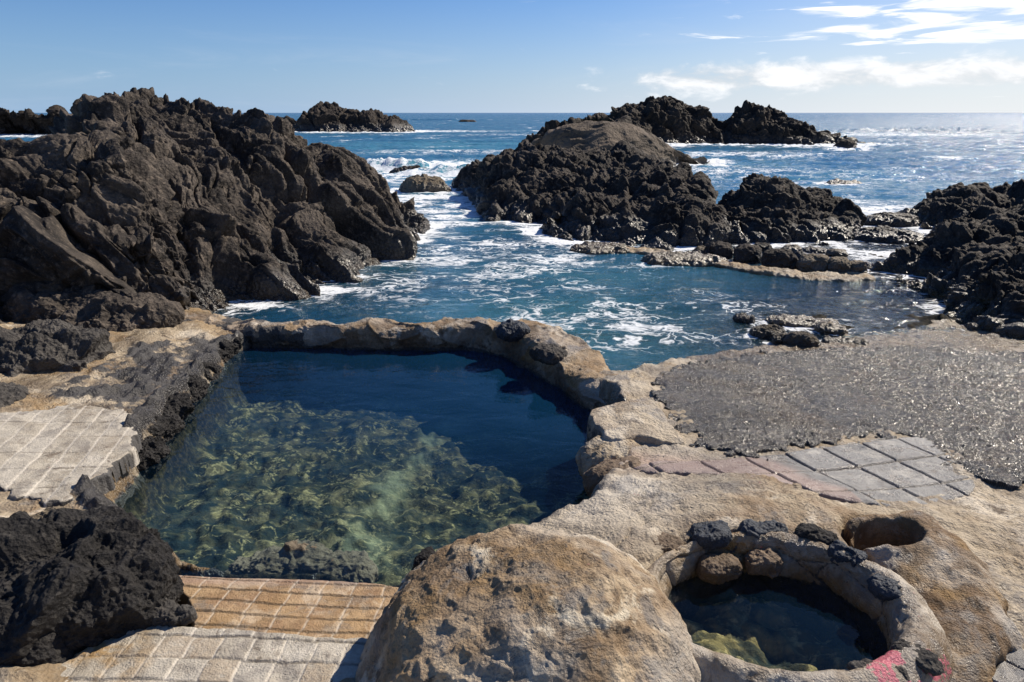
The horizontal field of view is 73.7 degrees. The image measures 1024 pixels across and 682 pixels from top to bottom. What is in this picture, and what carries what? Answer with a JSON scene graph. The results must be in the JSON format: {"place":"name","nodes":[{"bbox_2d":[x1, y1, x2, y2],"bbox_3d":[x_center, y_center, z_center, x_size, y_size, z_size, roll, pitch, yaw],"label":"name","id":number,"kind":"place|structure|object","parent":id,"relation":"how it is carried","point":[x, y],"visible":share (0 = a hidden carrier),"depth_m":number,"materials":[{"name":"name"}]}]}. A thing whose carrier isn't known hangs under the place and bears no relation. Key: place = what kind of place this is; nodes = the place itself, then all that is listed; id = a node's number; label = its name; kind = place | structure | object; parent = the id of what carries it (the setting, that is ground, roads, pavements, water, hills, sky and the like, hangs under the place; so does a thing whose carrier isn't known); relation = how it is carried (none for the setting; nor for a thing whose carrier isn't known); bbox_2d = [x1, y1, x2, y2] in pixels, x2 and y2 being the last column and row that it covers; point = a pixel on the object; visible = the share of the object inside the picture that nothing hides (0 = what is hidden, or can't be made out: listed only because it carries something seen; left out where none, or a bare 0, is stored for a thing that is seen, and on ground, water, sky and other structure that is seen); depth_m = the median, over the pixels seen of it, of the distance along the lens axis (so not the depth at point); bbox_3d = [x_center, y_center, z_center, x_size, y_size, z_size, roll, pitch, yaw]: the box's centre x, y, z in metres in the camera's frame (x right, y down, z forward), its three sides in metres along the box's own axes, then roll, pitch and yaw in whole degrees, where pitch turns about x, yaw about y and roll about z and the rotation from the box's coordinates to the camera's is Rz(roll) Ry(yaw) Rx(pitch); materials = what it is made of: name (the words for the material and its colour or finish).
{"place":"outdoors","nodes":[
{"label":"outdoors","id":0,"kind":"place"},
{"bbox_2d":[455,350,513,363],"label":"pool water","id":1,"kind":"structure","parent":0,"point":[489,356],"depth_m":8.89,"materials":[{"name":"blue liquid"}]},
{"bbox_2d":[0,113,1023,370],"bbox_3d":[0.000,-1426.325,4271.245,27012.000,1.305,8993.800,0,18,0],"label":"sea","id":2,"kind":"structure","parent":0,"point":[468,261],"depth_m":25.75,"materials":[{"name":"liquid"}]},
{"bbox_2d":[0,105,67,134],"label":"lava islet","id":3,"kind":"object","parent":2,"relation":"in","point":[29,120],"visible":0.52,"depth_m":96.44,"materials":[{"name":"black stone"}]},
{"bbox_2d":[282,101,414,131],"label":"lava islet","id":4,"kind":"object","parent":2,"relation":"in","point":[321,116],"visible":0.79,"depth_m":110.77,"materials":[{"name":"black stone"}]},
{"bbox_2d":[389,165,421,172],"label":"wave rock","id":5,"kind":"object","parent":2,"relation":"in","point":[402,168],"visible":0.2,"depth_m":34.99,"materials":[{"name":"black stone"}]},
{"bbox_2d":[398,174,451,192],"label":"channel boulder","id":6,"kind":"object","parent":2,"relation":"in","point":[421,183],"visible":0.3,"depth_m":27.07,"materials":[{"name":"grey stone"}]},
{"bbox_2d":[458,120,475,121],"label":"rock","id":7,"kind":"object","parent":2,"relation":"in","point":[467,121],"visible":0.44,"depth_m":229.34,"materials":[{"name":"black stone"}]},
{"bbox_2d":[526,112,632,142],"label":"lava ledge","id":8,"kind":"object","parent":2,"relation":"in","point":[555,124],"visible":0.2,"depth_m":50.12,"materials":[{"name":"black stone"}]},
{"bbox_2d":[451,138,752,286],"bbox_3d":[2.579,-5.013,23.029,8.101,3.287,16.586,-4,19,-11],"label":"lava outcrop","id":9,"kind":"object","parent":2,"relation":"in","point":[626,193],"visible":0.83,"depth_m":20.20,"materials":[{"name":"black stone"}]},
{"bbox_2d":[531,120,708,165],"bbox_3d":[5.243,-11.238,40.152,12.790,3.363,11.623,5,19,14],"label":"rock dome","id":10,"kind":"object","parent":2,"relation":"in","point":[585,135],"visible":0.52,"depth_m":36.97,"materials":[{"name":"grey stone"}]},
{"bbox_2d":[607,95,874,144],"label":"lava islet","id":11,"kind":"object","parent":2,"relation":"in","point":[668,119],"visible":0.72,"depth_m":67.17,"materials":[{"name":"black stone"}]},
{"bbox_2d":[826,178,862,184],"bbox_3d":[14.394,-6.753,29.730,1.937,0.627,1.347,0,18,0],"label":"foam","id":12,"kind":"object","parent":2,"relation":"in","point":[836,181],"visible":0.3,"depth_m":29.61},
{"bbox_2d":[833,138,856,147],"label":"rock","id":13,"kind":"object","parent":2,"relation":"in","point":[847,143],"visible":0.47,"depth_m":60.17,"materials":[{"name":"grey stone"}]},
{"bbox_2d":[0,307,1023,681],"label":"ground","id":14,"kind":"structure","parent":0,"point":[140,375],"depth_m":4.92,"materials":[{"name":"concrete"}]},
{"bbox_2d":[0,381,29,407],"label":"lava rock","id":15,"kind":"object","parent":14,"relation":"on","point":[11,393],"visible":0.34,"depth_m":6.58,"materials":[{"name":"grey stone"}]},
{"bbox_2d":[0,595,73,666],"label":"black boulder","id":16,"kind":"object","parent":14,"relation":"on","point":[50,647],"visible":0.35,"depth_m":3.45,"materials":[{"name":"black stone"}]},
{"bbox_2d":[29,506,84,520],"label":"flat stone","id":17,"kind":"object","parent":14,"relation":"on","point":[38,516],"visible":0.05,"depth_m":4.60,"materials":[{"name":"beige stone"}]},
{"bbox_2d":[0,318,115,377],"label":"lava rock","id":18,"kind":"object","parent":14,"relation":"on","point":[39,345],"visible":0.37,"depth_m":7.51,"materials":[{"name":"grey stone"}]},
{"bbox_2d":[0,403,142,507],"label":"tile paving","id":19,"kind":"structure","parent":14,"relation":"on","point":[43,453],"depth_m":5.67,"materials":[{"name":"beige tile"}]},
{"bbox_2d":[0,506,183,658],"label":"black boulder","id":20,"kind":"object","parent":14,"relation":"on","point":[77,580],"visible":0.63,"depth_m":3.70,"materials":[{"name":"black stone"}]},
{"bbox_2d":[149,598,197,626],"bbox_3d":[-1.931,1.529,3.794,0.371,0.190,0.177,0,18,0],"label":"grey stone","id":21,"kind":"object","parent":20,"relation":"on","point":[170,613],"visible":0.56,"depth_m":3.74,"materials":[{"name":"grey stone"}]},
{"bbox_2d":[56,292,184,331],"bbox_3d":[-5.310,-0.170,9.275,1.599,1.028,1.235,0,18,0],"label":"lava rock","id":22,"kind":"object","parent":14,"relation":"on","point":[114,312],"visible":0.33,"depth_m":8.97,"materials":[{"name":"grey stone"}]},
{"bbox_2d":[137,436,170,475],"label":"edge stone","id":23,"kind":"object","parent":14,"relation":"on","point":[153,454],"visible":0.59,"depth_m":6.16,"materials":[{"name":"black stone"}]},
{"bbox_2d":[147,414,184,444],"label":"edge stone","id":24,"kind":"object","parent":14,"relation":"on","point":[169,428],"visible":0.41,"depth_m":6.59,"materials":[{"name":"grey stone"}]},
{"bbox_2d":[163,392,194,431],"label":"edge stone","id":25,"kind":"object","parent":14,"relation":"on","point":[181,406],"visible":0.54,"depth_m":7.03,"materials":[{"name":"black stone"}]},
{"bbox_2d":[187,374,209,406],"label":"edge stone","id":26,"kind":"object","parent":14,"relation":"on","point":[198,386],"visible":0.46,"depth_m":7.56,"materials":[{"name":"grey stone"}]},
{"bbox_2d":[203,361,221,384],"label":"edge stone","id":27,"kind":"object","parent":14,"relation":"on","point":[215,368],"visible":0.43,"depth_m":8.08,"materials":[{"name":"grey stone"}]},
{"bbox_2d":[61,625,366,681],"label":"tile landing","id":28,"kind":"object","parent":14,"relation":"on","point":[165,653],"visible":0.77,"depth_m":3.50,"materials":[{"name":"tile"}]},
{"bbox_2d":[0,87,429,323],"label":"lava crag","id":29,"kind":"structure","parent":14,"relation":"on","point":[202,204],"depth_m":11.86,"materials":[{"name":"grey stone"}]},
{"bbox_2d":[0,284,113,323],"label":"lava rock","id":30,"kind":"object","parent":29,"relation":"on","point":[22,305],"visible":0.33,"depth_m":9.01,"materials":[{"name":"black stone"}]},
{"bbox_2d":[218,347,228,363],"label":"edge stone","id":31,"kind":"object","parent":14,"relation":"on","point":[223,353],"visible":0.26,"depth_m":8.61,"materials":[{"name":"grey stone"}]},
{"bbox_2d":[219,341,238,362],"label":"edge stone","id":32,"kind":"object","parent":14,"relation":"on","point":[231,348],"visible":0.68,"depth_m":8.78,"materials":[{"name":"grey stone"}]},
{"bbox_2d":[233,337,241,349],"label":"edge stone","id":33,"kind":"object","parent":14,"relation":"on","point":[237,340],"visible":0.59,"depth_m":9.01,"materials":[{"name":"black stone"}]},
{"bbox_2d":[177,575,398,638],"bbox_3d":[-1.315,1.967,4.199,2.028,0.696,1.079,0,18,0],"label":"tile step","id":34,"kind":"object","parent":14,"relation":"on","point":[324,608],"visible":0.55,"depth_m":4.23,"materials":[{"name":"beige tile"}]},
{"bbox_2d":[184,313,642,450],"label":"pool wall","id":35,"kind":"structure","parent":14,"relation":"on","point":[426,363],"depth_m":9.09,"materials":[{"name":"brown stone"}]},
{"bbox_2d":[355,524,702,681],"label":"concrete boulder","id":36,"kind":"object","parent":14,"relation":"on","point":[518,603],"visible":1,"depth_m":3.08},
{"bbox_2d":[412,546,434,569],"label":"stone","id":37,"kind":"object","parent":36,"relation":"on","point":[424,554],"visible":0.23,"depth_m":4.50,"materials":[{"name":"black stone"}]},
{"bbox_2d":[117,244,956,626],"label":"seabed","id":38,"kind":"structure","parent":14,"relation":"on","point":[261,458],"depth_m":7.40,"materials":[{"name":"blue liquid"}]},
{"bbox_2d":[225,539,378,583],"bbox_3d":[-1.517,1.707,4.982,1.105,0.465,0.513,0,18,0],"label":"sunken rock","id":39,"kind":"object","parent":38,"relation":"on","point":[297,556],"visible":0.42,"depth_m":4.87,"materials":[{"name":"dark volcanic rock"}]},
{"bbox_2d":[570,241,629,254],"bbox_3d":[2.082,-2.048,15.614,1.529,0.387,1.066,0,18,0],"label":"tan ledge","id":40,"kind":"object","parent":38,"relation":"on","point":[592,248],"visible":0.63,"depth_m":15.36,"materials":[{"name":"beige stone"}]},
{"bbox_2d":[733,312,754,326],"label":"wet rock","id":41,"kind":"object","parent":38,"relation":"on","point":[741,319],"visible":0.94,"depth_m":10.31,"materials":[{"name":"black stone"}]},
{"bbox_2d":[626,247,875,299],"bbox_3d":[4.535,-1.334,14.102,5.469,0.664,1.453,11,21,29],"label":"stone footing","id":42,"kind":"object","parent":38,"relation":"on","point":[795,276],"visible":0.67,"depth_m":13.24,"materials":[{"name":"stone"}]},
{"bbox_2d":[642,250,727,271],"bbox_3d":[3.646,-1.671,14.468,1.775,0.455,1.000,0,18,0],"label":"tan ledge","id":43,"kind":"object","parent":42,"relation":"on","point":[686,258],"visible":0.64,"depth_m":14.19,"materials":[{"name":"beige stone"}]},
{"bbox_2d":[692,246,705,253],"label":"loose stone","id":44,"kind":"object","parent":42,"relation":"on","point":[700,249],"visible":0.19,"depth_m":15.03,"materials":[{"name":"grey stone"}]},
{"bbox_2d":[704,241,733,261],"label":"set stone","id":45,"kind":"object","parent":42,"relation":"on","point":[723,249],"visible":0.69,"depth_m":14.68,"materials":[{"name":"black stone"}]},
{"bbox_2d":[733,243,761,265],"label":"set stone","id":46,"kind":"object","parent":42,"relation":"on","point":[745,253],"visible":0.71,"depth_m":14.29,"materials":[{"name":"black stone"}]},
{"bbox_2d":[761,248,797,269],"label":"set stone","id":47,"kind":"object","parent":42,"relation":"on","point":[780,258],"visible":0.61,"depth_m":13.73,"materials":[{"name":"black stone"}]},
{"bbox_2d":[796,253,829,272],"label":"set stone","id":48,"kind":"object","parent":42,"relation":"on","point":[809,262],"visible":0.69,"depth_m":13.37,"materials":[{"name":"grey stone"}]},
{"bbox_2d":[827,256,851,272],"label":"set stone","id":49,"kind":"object","parent":42,"relation":"on","point":[839,264],"visible":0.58,"depth_m":13.20,"materials":[{"name":"grey stone"}]},
{"bbox_2d":[850,260,867,272],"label":"set stone","id":50,"kind":"object","parent":42,"relation":"on","point":[859,266],"visible":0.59,"depth_m":13.13,"materials":[{"name":"grey stone"}]},
{"bbox_2d":[754,242,771,254],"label":"loose stone","id":51,"kind":"object","parent":38,"relation":"on","point":[764,246],"visible":0.38,"depth_m":15.48,"materials":[{"name":"grey stone"}]},
{"bbox_2d":[749,324,786,344],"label":"wet rock","id":52,"kind":"object","parent":38,"relation":"on","point":[765,332],"visible":0.65,"depth_m":9.60,"materials":[{"name":"grey stone"}]},
{"bbox_2d":[771,333,785,345],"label":"wet rock","id":53,"kind":"object","parent":38,"relation":"on","point":[776,340],"visible":0.37,"depth_m":9.32,"materials":[{"name":"grey stone"}]},
{"bbox_2d":[716,173,867,248],"bbox_3d":[7.431,-3.377,18.731,4.149,2.313,6.348,4,19,12],"label":"lava outcrop","id":54,"kind":"object","parent":38,"relation":"on","point":[761,208],"visible":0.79,"depth_m":17.64,"materials":[{"name":"black stone"}]},
{"bbox_2d":[782,244,802,252],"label":"loose stone","id":55,"kind":"object","parent":38,"relation":"on","point":[794,248],"visible":0.48,"depth_m":15.34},
{"bbox_2d":[794,251,806,258],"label":"loose stone","id":56,"kind":"object","parent":38,"relation":"on","point":[798,254],"visible":0.25,"depth_m":14.72,"materials":[{"name":"grey stone"}]},
{"bbox_2d":[782,331,820,346],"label":"wet rock","id":57,"kind":"object","parent":38,"relation":"on","point":[801,338],"visible":0.55,"depth_m":9.12,"materials":[{"name":"grey stone"}]},
{"bbox_2d":[765,313,838,329],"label":"wet rock","id":58,"kind":"object","parent":38,"relation":"on","point":[783,319],"visible":0.75,"depth_m":10.24,"materials":[{"name":"grey stone"}]},
{"bbox_2d":[803,245,827,253],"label":"loose stone","id":59,"kind":"object","parent":38,"relation":"on","point":[813,249],"visible":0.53,"depth_m":15.27,"materials":[{"name":"grey stone"}]},
{"bbox_2d":[814,321,848,335],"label":"wet rock","id":60,"kind":"object","parent":38,"relation":"on","point":[824,328],"visible":0.87,"depth_m":9.80,"materials":[{"name":"grey stone"}]},
{"bbox_2d":[825,248,847,256],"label":"loose stone","id":61,"kind":"object","parent":38,"relation":"on","point":[836,252],"visible":0.64,"depth_m":14.88,"materials":[{"name":"grey stone"}]},
{"bbox_2d":[852,225,923,248],"bbox_3d":[9.387,-2.462,17.022,1.824,0.795,1.365,0,18,0],"label":"flat rock","id":62,"kind":"object","parent":38,"relation":"on","point":[885,234],"visible":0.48,"depth_m":16.63,"materials":[{"name":"grey stone"}]},
{"bbox_2d":[864,211,920,230],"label":"flat rock","id":63,"kind":"object","parent":38,"relation":"on","point":[894,219],"visible":0.54,"depth_m":19.08,"materials":[{"name":"grey stone"}]},
{"bbox_2d":[575,436,643,475],"bbox_3d":[0.862,1.019,5.714,0.655,0.447,0.546,0,18,0],"label":"rounded stone","id":64,"kind":"object","parent":14,"relation":"on","point":[594,451],"visible":0.42,"depth_m":5.58,"materials":[{"name":"stone"}]},
{"bbox_2d":[582,456,641,496],"bbox_3d":[0.827,1.091,5.359,0.549,0.367,0.377,0,18,0],"label":"rounded stone","id":65,"kind":"object","parent":14,"relation":"on","point":[592,477],"visible":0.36,"depth_m":5.27,"materials":[{"name":"beige stone"}]},
{"bbox_2d":[586,398,684,444],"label":"flat slab","id":66,"kind":"structure","parent":14,"relation":"on","point":[643,420],"depth_m":5.90,"materials":[{"name":"stone"}]},
{"bbox_2d":[647,519,952,681],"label":"basin wall","id":67,"kind":"structure","parent":14,"relation":"on","point":[886,619],"depth_m":3.90,"materials":[{"name":"stone"}]},
{"bbox_2d":[682,596,866,671],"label":"basin floor","id":68,"kind":"structure","parent":67,"relation":"in","point":[759,631],"depth_m":3.86,"materials":[{"name":"blue liquid"}]},
{"bbox_2d":[633,437,974,506],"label":"slab paving","id":69,"kind":"structure","parent":14,"relation":"on","point":[909,468],"depth_m":5.16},
{"bbox_2d":[650,344,1023,490],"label":"pebble terrace","id":70,"kind":"structure","parent":14,"relation":"on","point":[968,406],"depth_m":6.75,"materials":[{"name":"grey gravel"}]},
{"bbox_2d":[821,335,868,344],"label":"wet rock","id":71,"kind":"object","parent":14,"relation":"on","point":[847,340],"visible":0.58,"depth_m":9.31,"materials":[{"name":"grey stone"}]},
{"bbox_2d":[843,510,1023,681],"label":"concrete mound","id":72,"kind":"object","parent":14,"relation":"on","point":[938,566],"visible":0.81,"depth_m":3.75,"materials":[{"name":"beige concrete"}]},
{"bbox_2d":[992,649,1023,681],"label":"paving","id":73,"kind":"structure","parent":14,"relation":"on","point":[1011,669],"depth_m":3.34,"materials":[{"name":"grey tile"}]},
{"bbox_2d":[0,0,1023,112],"label":"sky","id":74,"kind":"structure","parent":0,"point":[269,56],"materials":[{"name":"blue"}]},
{"bbox_2d":[865,179,1023,339],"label":"lava crag","id":75,"kind":"structure","parent":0,"point":[965,256],"depth_m":12.84,"materials":[{"name":"black stone"}]}
]}

